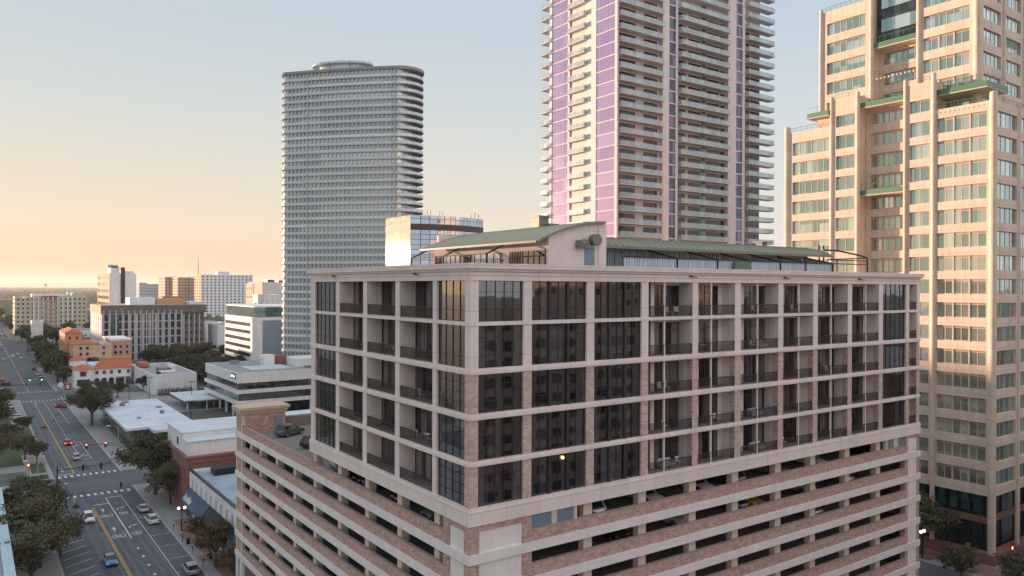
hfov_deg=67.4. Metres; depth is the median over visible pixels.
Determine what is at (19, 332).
tree
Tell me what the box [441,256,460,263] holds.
penthouse window
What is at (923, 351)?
window
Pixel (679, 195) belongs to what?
balcony door
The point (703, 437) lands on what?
balcony door
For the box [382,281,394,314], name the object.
balcony door
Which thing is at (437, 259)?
penthouse door
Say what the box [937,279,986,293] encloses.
window
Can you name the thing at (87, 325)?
tree
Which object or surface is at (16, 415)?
parked car
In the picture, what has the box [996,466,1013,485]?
window
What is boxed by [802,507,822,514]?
parked car
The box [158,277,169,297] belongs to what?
peach tower
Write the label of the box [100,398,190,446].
flat roofed hall
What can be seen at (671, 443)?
balcony door
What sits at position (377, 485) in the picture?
parked car
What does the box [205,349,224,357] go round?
tree
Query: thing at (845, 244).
window
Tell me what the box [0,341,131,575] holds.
yellow road markings
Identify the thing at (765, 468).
parked car
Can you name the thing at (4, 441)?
oak tree
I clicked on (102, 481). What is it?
cross road
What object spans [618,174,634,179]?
balcony door
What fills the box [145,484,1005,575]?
red paving
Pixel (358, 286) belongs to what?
balcony door
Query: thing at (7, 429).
oak tree
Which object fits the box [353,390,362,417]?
balcony door
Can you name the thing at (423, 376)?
balcony door
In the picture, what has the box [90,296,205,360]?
office building
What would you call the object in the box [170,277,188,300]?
peach tower
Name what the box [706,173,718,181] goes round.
balcony door
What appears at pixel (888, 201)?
window
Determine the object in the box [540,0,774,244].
apartment tower
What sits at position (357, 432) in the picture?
balcony door
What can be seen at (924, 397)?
window
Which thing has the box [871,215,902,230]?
window
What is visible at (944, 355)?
window
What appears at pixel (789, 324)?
balcony door
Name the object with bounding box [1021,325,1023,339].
window
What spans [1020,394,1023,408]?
window
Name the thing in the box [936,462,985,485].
window
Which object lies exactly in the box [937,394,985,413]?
window
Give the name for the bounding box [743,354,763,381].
balcony door
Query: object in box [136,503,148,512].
parked car
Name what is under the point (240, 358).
tree
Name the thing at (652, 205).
balcony door
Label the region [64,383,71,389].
ticket kiosk
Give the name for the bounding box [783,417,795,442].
balcony door
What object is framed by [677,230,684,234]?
balcony door
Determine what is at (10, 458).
lawn
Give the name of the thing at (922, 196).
window
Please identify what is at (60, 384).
round sign
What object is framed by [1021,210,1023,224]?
window
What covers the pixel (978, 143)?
window
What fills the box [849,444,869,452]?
parked car
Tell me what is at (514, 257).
penthouse door
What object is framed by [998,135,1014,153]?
window
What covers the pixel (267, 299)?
white block
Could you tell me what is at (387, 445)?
balcony door
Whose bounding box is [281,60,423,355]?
residential tower
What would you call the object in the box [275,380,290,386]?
ribbon window
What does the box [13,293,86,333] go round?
long apartments
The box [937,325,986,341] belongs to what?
window
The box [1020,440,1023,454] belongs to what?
window
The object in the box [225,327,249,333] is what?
ribbon window
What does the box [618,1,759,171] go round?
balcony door
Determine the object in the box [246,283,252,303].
pink block
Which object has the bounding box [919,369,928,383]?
window
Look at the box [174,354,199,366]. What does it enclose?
tree
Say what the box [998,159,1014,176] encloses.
window
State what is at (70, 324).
tree
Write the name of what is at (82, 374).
window
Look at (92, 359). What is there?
tree
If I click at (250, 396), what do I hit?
ribbon window
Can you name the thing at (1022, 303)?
window
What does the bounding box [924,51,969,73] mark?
window
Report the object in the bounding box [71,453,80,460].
driving car
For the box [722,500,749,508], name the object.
parked car
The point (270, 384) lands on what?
ribbon window
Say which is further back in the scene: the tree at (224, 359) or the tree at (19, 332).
the tree at (19, 332)
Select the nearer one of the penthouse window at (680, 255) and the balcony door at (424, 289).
the balcony door at (424, 289)
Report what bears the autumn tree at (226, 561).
on the red paving
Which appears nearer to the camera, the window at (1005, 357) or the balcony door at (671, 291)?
the balcony door at (671, 291)
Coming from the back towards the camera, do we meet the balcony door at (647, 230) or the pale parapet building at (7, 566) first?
the balcony door at (647, 230)
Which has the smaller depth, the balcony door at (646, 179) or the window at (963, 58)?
the window at (963, 58)
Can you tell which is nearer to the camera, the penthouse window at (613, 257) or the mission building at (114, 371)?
the penthouse window at (613, 257)
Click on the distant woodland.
(7, 305)
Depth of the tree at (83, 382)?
323.24 m
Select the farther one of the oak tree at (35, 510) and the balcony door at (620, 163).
the balcony door at (620, 163)
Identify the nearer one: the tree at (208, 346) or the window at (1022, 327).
the window at (1022, 327)
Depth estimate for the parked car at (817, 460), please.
94.66 m
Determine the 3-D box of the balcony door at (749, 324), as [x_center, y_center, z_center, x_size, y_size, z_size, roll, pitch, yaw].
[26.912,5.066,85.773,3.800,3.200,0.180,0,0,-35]
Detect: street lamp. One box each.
[177,506,185,530]
[919,529,925,558]
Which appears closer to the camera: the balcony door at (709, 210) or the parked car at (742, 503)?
the parked car at (742, 503)
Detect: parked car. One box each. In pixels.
[0,382,10,385]
[7,409,18,413]
[8,414,22,418]
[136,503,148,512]
[144,513,158,524]
[181,561,198,575]
[274,423,304,436]
[299,434,310,447]
[329,462,337,470]
[336,469,353,476]
[353,475,364,483]
[362,480,381,489]
[391,493,412,502]
[421,508,433,519]
[577,500,606,512]
[600,529,629,541]
[624,490,663,500]
[662,514,682,525]
[676,479,713,489]
[708,471,746,481]
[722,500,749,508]
[744,497,763,505]
[750,465,786,472]
[789,485,815,492]
[790,455,826,463]
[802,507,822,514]
[829,474,855,480]
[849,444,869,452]
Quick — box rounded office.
[225,304,282,360]
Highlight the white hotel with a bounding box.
[189,272,252,317]
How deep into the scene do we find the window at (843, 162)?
152.26 m
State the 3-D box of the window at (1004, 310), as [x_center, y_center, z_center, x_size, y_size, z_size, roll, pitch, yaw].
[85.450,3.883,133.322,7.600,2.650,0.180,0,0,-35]
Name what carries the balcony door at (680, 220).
in the apartment tower at (655, 119)
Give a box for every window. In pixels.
[77,372,89,384]
[99,276,108,279]
[99,283,108,285]
[99,289,108,292]
[99,295,108,298]
[120,426,122,438]
[123,429,125,441]
[126,431,128,444]
[225,320,249,325]
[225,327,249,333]
[225,334,249,341]
[225,340,249,348]
[225,347,249,356]
[239,382,256,389]
[239,393,256,400]
[257,381,273,388]
[257,392,273,399]
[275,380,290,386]
[275,390,290,397]
[292,379,307,385]
[292,389,307,396]
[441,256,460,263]
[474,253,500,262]
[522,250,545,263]
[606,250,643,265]
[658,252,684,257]
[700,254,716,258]
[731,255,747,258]
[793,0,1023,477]
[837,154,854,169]
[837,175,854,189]
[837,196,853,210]
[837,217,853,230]
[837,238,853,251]
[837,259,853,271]
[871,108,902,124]
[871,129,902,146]
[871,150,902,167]
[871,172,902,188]
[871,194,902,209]
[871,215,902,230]
[871,236,902,250]
[871,258,902,271]
[881,10,915,32]
[882,0,911,8]
[910,143,929,159]
[910,166,929,181]
[910,189,929,204]
[910,211,929,226]
[910,234,928,248]
[910,257,928,270]
[911,99,929,113]
[911,121,929,137]
[919,347,928,361]
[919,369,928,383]
[919,392,928,406]
[919,414,928,429]
[919,437,927,451]
[919,459,927,474]
[920,279,928,293]
[920,302,928,315]
[920,324,928,338]
[924,28,969,51]
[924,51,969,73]
[936,440,985,461]
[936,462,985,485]
[937,73,969,87]
[937,231,986,247]
[937,255,986,270]
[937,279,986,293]
[937,302,986,317]
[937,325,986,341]
[937,348,985,365]
[937,371,985,389]
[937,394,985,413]
[937,417,985,437]
[938,111,987,133]
[938,135,987,155]
[938,159,986,178]
[938,183,986,201]
[938,207,986,224]
[946,96,969,107]
[983,52,998,68]
[983,74,998,83]
[996,396,1013,413]
[996,420,1013,437]
[996,443,1013,461]
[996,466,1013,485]
[997,207,1014,223]
[997,231,1014,247]
[997,255,1014,270]
[997,279,1014,293]
[997,303,1013,317]
[997,326,1013,341]
[997,349,1013,365]
[997,373,1013,389]
[998,111,1014,130]
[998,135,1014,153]
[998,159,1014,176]
[998,183,1014,200]
[1020,371,1023,385]
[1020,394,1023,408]
[1020,417,1023,431]
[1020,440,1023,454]
[1021,142,1023,155]
[1021,164,1023,178]
[1021,187,1023,201]
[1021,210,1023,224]
[1021,233,1023,247]
[1021,256,1023,270]
[1021,279,1023,293]
[1021,302,1023,316]
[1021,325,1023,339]
[1021,348,1023,362]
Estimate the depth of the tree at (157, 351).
437.27 m
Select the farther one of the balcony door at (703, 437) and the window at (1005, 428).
the window at (1005, 428)
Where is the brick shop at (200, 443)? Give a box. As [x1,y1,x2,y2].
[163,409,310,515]
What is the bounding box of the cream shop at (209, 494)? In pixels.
[180,463,235,557]
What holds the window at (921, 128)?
in the office tower at (906, 156)
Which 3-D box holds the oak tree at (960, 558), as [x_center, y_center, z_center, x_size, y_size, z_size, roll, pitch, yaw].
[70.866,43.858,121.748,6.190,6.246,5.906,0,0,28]
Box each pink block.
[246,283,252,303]
[248,280,282,303]
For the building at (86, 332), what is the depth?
697.72 m
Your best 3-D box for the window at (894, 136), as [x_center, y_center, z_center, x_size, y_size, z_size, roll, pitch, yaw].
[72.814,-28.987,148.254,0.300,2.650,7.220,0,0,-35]
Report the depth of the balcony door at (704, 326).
81.34 m
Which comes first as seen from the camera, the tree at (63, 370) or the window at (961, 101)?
the window at (961, 101)
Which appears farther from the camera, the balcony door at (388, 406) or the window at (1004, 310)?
the window at (1004, 310)
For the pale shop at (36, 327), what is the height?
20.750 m
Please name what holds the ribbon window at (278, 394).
in the banded office
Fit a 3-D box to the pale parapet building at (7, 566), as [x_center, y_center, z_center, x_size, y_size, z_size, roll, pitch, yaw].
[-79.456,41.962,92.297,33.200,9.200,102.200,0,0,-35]
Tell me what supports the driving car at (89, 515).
on the avenue road at (98, 455)
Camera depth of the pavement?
200.82 m
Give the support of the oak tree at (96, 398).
on the pavement
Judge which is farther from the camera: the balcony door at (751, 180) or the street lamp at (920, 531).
the balcony door at (751, 180)
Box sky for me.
[0,0,862,287]
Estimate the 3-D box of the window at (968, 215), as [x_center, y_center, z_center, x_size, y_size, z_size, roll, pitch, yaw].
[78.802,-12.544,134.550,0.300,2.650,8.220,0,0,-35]
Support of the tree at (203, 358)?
on the ground at (195, 415)
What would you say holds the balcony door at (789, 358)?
in the apartment block at (542, 409)
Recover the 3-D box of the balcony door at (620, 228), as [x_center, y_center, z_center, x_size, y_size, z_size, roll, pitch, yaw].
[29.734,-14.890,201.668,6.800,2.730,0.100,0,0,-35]
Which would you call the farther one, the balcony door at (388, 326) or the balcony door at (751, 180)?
the balcony door at (751, 180)
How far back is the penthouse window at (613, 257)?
81.30 m
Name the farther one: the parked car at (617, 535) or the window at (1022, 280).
the window at (1022, 280)
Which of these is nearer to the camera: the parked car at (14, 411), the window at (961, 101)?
the window at (961, 101)
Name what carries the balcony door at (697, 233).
in the apartment tower at (655, 119)
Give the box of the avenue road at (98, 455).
[0,324,204,575]
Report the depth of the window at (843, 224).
152.34 m
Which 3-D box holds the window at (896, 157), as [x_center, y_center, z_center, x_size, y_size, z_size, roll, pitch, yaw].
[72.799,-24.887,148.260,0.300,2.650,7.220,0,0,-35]
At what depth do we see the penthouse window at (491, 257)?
80.51 m
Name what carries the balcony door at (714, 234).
in the apartment tower at (655, 119)
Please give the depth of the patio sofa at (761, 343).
85.64 m
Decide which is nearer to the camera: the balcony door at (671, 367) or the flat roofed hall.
the balcony door at (671, 367)
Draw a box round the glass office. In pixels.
[385,210,482,265]
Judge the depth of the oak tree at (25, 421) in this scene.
240.25 m
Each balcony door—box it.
[353,355,362,380]
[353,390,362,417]
[353,426,362,452]
[354,282,362,312]
[354,317,362,347]
[381,436,394,466]
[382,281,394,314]
[382,319,394,352]
[382,360,394,389]
[382,398,394,428]
[415,322,432,357]
[415,366,431,398]
[415,407,431,440]
[415,449,431,482]
[416,281,432,317]
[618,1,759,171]
[618,161,634,171]
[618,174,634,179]
[618,187,634,197]
[618,200,634,210]
[618,213,634,222]
[618,226,634,235]
[643,164,656,174]
[643,177,656,186]
[643,190,656,199]
[643,202,656,211]
[643,215,656,224]
[643,227,656,237]
[648,321,649,354]
[648,362,649,391]
[654,285,678,315]
[654,322,677,353]
[654,361,677,390]
[654,397,677,429]
[654,436,677,467]
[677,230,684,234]
[678,169,684,173]
[678,181,684,185]
[678,193,684,197]
[678,205,684,214]
[678,218,684,222]
[688,170,699,179]
[688,182,699,191]
[688,194,699,203]
[688,206,699,215]
[688,218,699,227]
[688,230,699,239]
[698,393,717,422]
[698,430,716,459]
[699,286,717,314]
[699,320,717,350]
[699,358,717,386]
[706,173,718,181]
[706,185,718,193]
[706,196,718,205]
[706,208,718,216]
[706,220,718,228]
[706,231,717,240]
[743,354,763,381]
[743,387,763,416]
[743,422,763,450]
[744,286,763,312]
[744,319,763,347]
[749,201,758,205]
[749,212,758,220]
[749,223,758,231]
[749,234,758,238]
[750,179,758,186]
[750,190,758,193]
[783,286,796,311]
[783,318,796,345]
[783,352,796,376]
[783,384,796,410]
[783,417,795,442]
[817,411,833,436]
[818,286,833,310]
[818,316,833,342]
[818,349,833,373]
[818,379,833,404]
[852,286,862,310]
[852,315,862,340]
[852,347,862,369]
[852,376,862,399]
[852,407,862,430]
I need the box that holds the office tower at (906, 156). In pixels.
[784,0,1023,566]
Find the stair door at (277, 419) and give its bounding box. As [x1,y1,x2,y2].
[274,415,281,430]
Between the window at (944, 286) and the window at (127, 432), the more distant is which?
the window at (127, 432)
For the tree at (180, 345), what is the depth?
478.42 m
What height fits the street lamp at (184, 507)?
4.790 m
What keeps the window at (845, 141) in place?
in the office tower at (906, 156)
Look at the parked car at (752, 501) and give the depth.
86.94 m
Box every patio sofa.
[656,457,673,466]
[747,407,762,415]
[748,441,762,449]
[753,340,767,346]
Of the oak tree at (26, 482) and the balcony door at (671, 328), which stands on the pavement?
the oak tree at (26, 482)
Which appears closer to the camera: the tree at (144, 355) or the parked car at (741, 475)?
the parked car at (741, 475)
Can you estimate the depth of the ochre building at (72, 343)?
408.05 m
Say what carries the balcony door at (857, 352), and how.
in the apartment block at (542, 409)
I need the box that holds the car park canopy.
[169,390,218,410]
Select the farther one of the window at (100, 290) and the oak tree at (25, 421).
the window at (100, 290)
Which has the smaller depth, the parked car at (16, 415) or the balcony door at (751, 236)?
the balcony door at (751, 236)
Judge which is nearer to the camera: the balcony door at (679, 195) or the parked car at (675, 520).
the parked car at (675, 520)
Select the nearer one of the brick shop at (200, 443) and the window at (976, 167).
the window at (976, 167)
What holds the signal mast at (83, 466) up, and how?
on the pavement
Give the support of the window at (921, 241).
in the office tower at (906, 156)
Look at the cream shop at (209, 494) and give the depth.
144.49 m
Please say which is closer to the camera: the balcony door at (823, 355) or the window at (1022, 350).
the balcony door at (823, 355)
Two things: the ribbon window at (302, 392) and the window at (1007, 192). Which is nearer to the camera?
the window at (1007, 192)
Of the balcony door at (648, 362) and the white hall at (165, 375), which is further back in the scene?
the white hall at (165, 375)
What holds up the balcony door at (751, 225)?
in the apartment tower at (655, 119)
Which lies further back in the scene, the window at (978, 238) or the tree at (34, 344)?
the tree at (34, 344)
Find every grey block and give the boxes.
[136,283,146,296]
[147,284,158,297]
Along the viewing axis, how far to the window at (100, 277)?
566.13 m
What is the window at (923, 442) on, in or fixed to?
in the office tower at (906, 156)
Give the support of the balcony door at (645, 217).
in the apartment tower at (655, 119)
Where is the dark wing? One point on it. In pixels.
(193, 327)
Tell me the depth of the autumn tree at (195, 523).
138.32 m
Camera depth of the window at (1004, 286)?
133.52 m
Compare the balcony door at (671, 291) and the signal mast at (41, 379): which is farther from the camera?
the signal mast at (41, 379)
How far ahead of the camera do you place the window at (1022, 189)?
137.32 m
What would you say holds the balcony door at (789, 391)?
in the apartment block at (542, 409)
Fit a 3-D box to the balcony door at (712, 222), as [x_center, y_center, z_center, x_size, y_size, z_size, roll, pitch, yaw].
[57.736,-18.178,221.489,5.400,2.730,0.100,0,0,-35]
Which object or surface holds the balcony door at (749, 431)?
in the apartment block at (542, 409)
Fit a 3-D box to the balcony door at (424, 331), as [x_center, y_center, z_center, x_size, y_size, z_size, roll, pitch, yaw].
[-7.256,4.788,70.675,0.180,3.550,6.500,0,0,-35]
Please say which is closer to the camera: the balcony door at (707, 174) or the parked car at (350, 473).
the parked car at (350, 473)
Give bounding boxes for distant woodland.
[0,287,224,321]
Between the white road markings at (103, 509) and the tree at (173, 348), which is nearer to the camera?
the white road markings at (103, 509)
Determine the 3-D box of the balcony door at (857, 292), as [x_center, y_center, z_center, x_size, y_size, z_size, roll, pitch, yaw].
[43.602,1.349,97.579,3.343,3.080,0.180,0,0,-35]
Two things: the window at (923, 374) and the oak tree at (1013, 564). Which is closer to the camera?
the oak tree at (1013, 564)
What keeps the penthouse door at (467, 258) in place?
in the apartment block at (542, 409)
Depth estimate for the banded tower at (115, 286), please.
545.69 m
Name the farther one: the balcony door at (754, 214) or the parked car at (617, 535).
the balcony door at (754, 214)
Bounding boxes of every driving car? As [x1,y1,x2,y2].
[54,403,66,407]
[63,439,71,445]
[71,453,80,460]
[83,510,94,523]
[102,552,117,566]
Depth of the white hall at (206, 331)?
622.01 m
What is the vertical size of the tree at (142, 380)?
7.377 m
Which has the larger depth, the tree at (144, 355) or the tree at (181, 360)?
the tree at (144, 355)
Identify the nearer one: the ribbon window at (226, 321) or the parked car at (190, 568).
the parked car at (190, 568)
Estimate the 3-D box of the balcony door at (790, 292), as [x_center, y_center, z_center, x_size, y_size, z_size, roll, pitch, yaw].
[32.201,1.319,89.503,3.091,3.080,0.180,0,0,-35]
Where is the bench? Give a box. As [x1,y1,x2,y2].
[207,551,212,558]
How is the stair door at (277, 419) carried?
in the apartment block at (542, 409)
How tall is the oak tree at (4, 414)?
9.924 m
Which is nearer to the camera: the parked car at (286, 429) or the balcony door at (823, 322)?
the balcony door at (823, 322)
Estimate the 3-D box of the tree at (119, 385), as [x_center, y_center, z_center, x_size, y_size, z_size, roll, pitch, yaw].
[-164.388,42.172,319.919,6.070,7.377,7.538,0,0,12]
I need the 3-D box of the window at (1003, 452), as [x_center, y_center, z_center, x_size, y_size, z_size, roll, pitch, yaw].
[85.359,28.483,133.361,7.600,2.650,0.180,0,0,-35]
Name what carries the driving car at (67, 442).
on the avenue road at (98, 455)
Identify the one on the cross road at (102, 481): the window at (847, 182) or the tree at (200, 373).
the tree at (200, 373)
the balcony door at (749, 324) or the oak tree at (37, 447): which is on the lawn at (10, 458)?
the oak tree at (37, 447)
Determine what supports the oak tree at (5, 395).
on the lawn at (10, 458)
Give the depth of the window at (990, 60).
140.20 m
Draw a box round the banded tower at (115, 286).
[98,265,135,303]
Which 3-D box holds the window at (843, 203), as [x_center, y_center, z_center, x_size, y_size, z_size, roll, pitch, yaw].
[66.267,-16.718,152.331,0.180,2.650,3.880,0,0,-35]
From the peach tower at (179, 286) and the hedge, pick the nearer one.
the hedge
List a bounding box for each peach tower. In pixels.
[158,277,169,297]
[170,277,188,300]
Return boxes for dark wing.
[183,312,203,354]
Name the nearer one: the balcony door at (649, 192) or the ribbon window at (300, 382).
the balcony door at (649, 192)
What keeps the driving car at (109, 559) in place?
on the avenue road at (98, 455)
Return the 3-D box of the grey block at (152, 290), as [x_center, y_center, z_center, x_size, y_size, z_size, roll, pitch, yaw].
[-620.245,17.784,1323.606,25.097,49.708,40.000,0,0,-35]
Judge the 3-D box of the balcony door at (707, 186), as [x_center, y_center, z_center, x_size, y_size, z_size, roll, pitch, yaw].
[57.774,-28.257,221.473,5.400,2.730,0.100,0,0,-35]
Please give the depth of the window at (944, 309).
134.53 m
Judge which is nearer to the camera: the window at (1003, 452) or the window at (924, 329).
the window at (1003, 452)
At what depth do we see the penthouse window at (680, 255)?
86.42 m
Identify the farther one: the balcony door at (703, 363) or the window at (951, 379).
the window at (951, 379)
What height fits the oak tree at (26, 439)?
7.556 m
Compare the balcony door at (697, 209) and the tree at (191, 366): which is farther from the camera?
the tree at (191, 366)
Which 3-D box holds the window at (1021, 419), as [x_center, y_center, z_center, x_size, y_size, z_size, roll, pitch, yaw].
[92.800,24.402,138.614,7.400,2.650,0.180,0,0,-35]
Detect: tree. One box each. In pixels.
[0,389,15,401]
[0,400,14,420]
[0,422,21,448]
[0,432,19,453]
[0,489,86,567]
[0,518,81,575]
[2,484,31,531]
[4,320,12,325]
[4,480,76,517]
[7,474,51,490]
[9,433,35,459]
[12,415,36,433]
[13,327,26,341]
[20,332,26,343]
[20,440,49,463]
[23,330,30,351]
[27,335,49,343]
[28,340,47,351]
[33,348,55,373]
[34,342,58,355]
[40,350,68,376]
[40,353,73,382]
[41,351,69,364]
[43,326,52,338]
[48,329,58,344]
[51,365,71,385]
[59,514,86,555]
[60,321,77,327]
[61,383,116,425]
[76,379,94,388]
[82,322,90,327]
[86,356,99,365]
[95,380,109,390]
[108,380,124,397]
[109,430,172,494]
[134,375,146,390]
[137,347,157,362]
[143,460,179,504]
[146,345,168,362]
[164,344,184,358]
[168,343,183,347]
[170,350,190,358]
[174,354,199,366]
[181,515,206,541]
[182,345,197,354]
[182,360,201,370]
[191,343,206,352]
[191,517,234,563]
[193,365,206,383]
[194,369,204,379]
[199,354,214,377]
[199,358,216,366]
[200,342,216,351]
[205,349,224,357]
[211,539,235,575]
[217,344,224,354]
[217,357,231,361]
[232,357,245,360]
[919,491,961,554]
[937,544,980,575]
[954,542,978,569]
[986,551,1023,575]
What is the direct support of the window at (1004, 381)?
in the office tower at (906, 156)
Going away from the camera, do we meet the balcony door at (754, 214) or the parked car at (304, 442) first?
the parked car at (304, 442)
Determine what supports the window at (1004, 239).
in the office tower at (906, 156)
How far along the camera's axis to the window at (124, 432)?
230.48 m
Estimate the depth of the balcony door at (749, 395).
85.72 m
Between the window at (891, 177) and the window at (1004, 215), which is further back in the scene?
the window at (891, 177)
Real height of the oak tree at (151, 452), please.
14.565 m
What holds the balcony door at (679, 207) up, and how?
in the apartment tower at (655, 119)
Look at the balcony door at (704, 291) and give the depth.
81.32 m
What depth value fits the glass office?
263.65 m
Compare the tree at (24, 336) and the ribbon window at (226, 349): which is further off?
the tree at (24, 336)
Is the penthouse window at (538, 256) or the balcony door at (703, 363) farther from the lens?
the balcony door at (703, 363)
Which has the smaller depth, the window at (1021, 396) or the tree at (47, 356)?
the window at (1021, 396)
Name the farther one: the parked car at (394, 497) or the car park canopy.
the car park canopy
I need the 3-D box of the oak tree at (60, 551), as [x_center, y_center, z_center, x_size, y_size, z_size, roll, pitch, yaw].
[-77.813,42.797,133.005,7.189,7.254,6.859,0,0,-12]
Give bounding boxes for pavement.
[0,368,1023,575]
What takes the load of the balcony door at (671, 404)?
in the apartment block at (542, 409)
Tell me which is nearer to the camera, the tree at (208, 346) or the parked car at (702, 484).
the parked car at (702, 484)
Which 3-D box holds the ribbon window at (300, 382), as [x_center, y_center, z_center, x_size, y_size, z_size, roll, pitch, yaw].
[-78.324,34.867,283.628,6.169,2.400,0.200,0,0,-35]
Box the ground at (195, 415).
[0,288,307,516]
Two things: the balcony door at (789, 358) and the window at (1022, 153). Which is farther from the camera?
the window at (1022, 153)
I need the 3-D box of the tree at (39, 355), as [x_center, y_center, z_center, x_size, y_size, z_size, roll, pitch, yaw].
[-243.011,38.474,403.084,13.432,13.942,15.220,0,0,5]
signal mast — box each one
[0,382,41,386]
[29,375,58,390]
[57,462,109,483]
[80,440,134,448]
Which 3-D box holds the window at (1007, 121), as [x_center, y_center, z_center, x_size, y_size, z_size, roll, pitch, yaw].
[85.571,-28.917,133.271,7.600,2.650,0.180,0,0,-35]
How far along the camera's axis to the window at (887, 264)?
148.52 m
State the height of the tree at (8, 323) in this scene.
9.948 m
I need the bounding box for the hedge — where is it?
[157,387,192,395]
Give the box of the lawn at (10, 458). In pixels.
[0,378,203,478]
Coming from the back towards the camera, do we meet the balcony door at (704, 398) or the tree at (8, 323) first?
the tree at (8, 323)
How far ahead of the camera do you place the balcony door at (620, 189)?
201.81 m
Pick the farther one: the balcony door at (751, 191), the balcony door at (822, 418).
the balcony door at (751, 191)
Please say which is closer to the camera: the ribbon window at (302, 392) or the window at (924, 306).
the window at (924, 306)
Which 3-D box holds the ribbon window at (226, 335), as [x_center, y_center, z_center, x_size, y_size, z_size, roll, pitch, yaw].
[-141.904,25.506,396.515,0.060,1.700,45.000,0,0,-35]
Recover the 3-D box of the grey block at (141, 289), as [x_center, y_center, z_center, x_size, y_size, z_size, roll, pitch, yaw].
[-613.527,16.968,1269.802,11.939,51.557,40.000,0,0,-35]
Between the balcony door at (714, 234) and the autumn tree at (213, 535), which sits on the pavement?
the autumn tree at (213, 535)
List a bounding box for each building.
[0,487,15,575]
[58,327,131,362]
[67,356,131,387]
[73,328,90,336]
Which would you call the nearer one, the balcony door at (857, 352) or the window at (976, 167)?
the balcony door at (857, 352)
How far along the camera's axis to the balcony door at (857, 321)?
97.73 m
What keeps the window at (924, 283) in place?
in the office tower at (906, 156)
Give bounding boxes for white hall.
[131,361,196,394]
[204,321,216,342]
[208,323,224,356]
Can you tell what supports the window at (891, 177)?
in the office tower at (906, 156)
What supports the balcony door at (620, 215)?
in the apartment tower at (655, 119)
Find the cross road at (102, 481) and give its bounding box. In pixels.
[0,361,969,575]
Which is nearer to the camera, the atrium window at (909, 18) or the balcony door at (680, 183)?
the atrium window at (909, 18)
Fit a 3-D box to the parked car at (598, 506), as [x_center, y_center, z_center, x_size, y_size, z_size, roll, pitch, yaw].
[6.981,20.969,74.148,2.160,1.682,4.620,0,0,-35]
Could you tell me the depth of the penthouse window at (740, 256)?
93.10 m
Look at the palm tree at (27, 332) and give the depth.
525.06 m
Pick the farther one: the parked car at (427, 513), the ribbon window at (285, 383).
the ribbon window at (285, 383)
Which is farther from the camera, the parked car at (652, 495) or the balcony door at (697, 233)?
the balcony door at (697, 233)
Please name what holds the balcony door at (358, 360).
in the apartment block at (542, 409)
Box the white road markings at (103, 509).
[2,391,187,575]
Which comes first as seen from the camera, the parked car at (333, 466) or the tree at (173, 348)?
the parked car at (333, 466)
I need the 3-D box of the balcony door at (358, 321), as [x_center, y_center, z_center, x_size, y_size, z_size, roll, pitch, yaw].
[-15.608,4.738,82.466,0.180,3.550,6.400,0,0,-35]
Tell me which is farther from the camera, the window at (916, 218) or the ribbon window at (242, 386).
the ribbon window at (242, 386)
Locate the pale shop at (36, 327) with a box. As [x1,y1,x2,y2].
[31,320,42,337]
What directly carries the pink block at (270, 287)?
on the ground at (195, 415)
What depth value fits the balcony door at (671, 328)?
77.75 m
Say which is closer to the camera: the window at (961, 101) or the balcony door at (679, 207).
the window at (961, 101)
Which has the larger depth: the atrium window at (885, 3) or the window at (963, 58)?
the atrium window at (885, 3)
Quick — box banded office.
[204,354,310,415]
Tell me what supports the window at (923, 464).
in the office tower at (906, 156)
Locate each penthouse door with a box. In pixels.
[435,257,440,263]
[463,255,470,262]
[509,251,520,263]
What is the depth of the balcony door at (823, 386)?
93.72 m
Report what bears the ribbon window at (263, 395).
in the banded office
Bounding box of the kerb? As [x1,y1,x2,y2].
[19,369,975,575]
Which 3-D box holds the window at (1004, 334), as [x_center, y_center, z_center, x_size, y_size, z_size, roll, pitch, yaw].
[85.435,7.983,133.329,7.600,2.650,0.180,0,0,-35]
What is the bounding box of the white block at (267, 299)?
[253,294,281,303]
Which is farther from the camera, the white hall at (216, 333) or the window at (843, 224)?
the white hall at (216, 333)
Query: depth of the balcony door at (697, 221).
217.04 m
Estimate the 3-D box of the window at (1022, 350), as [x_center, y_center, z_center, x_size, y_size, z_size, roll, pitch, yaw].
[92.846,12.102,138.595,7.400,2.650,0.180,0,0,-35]
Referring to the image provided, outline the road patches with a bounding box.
[28,401,164,575]
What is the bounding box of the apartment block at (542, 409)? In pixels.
[232,215,923,575]
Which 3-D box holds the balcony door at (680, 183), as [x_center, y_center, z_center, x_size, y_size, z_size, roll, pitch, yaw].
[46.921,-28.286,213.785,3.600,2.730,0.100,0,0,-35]
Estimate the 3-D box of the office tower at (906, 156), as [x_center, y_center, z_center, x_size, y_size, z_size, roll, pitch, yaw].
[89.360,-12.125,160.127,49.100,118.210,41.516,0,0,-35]
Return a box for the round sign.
[58,382,63,392]
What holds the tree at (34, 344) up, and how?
on the ground at (195, 415)
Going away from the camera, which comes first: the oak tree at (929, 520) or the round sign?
the oak tree at (929, 520)
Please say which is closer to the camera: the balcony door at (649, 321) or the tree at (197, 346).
the balcony door at (649, 321)

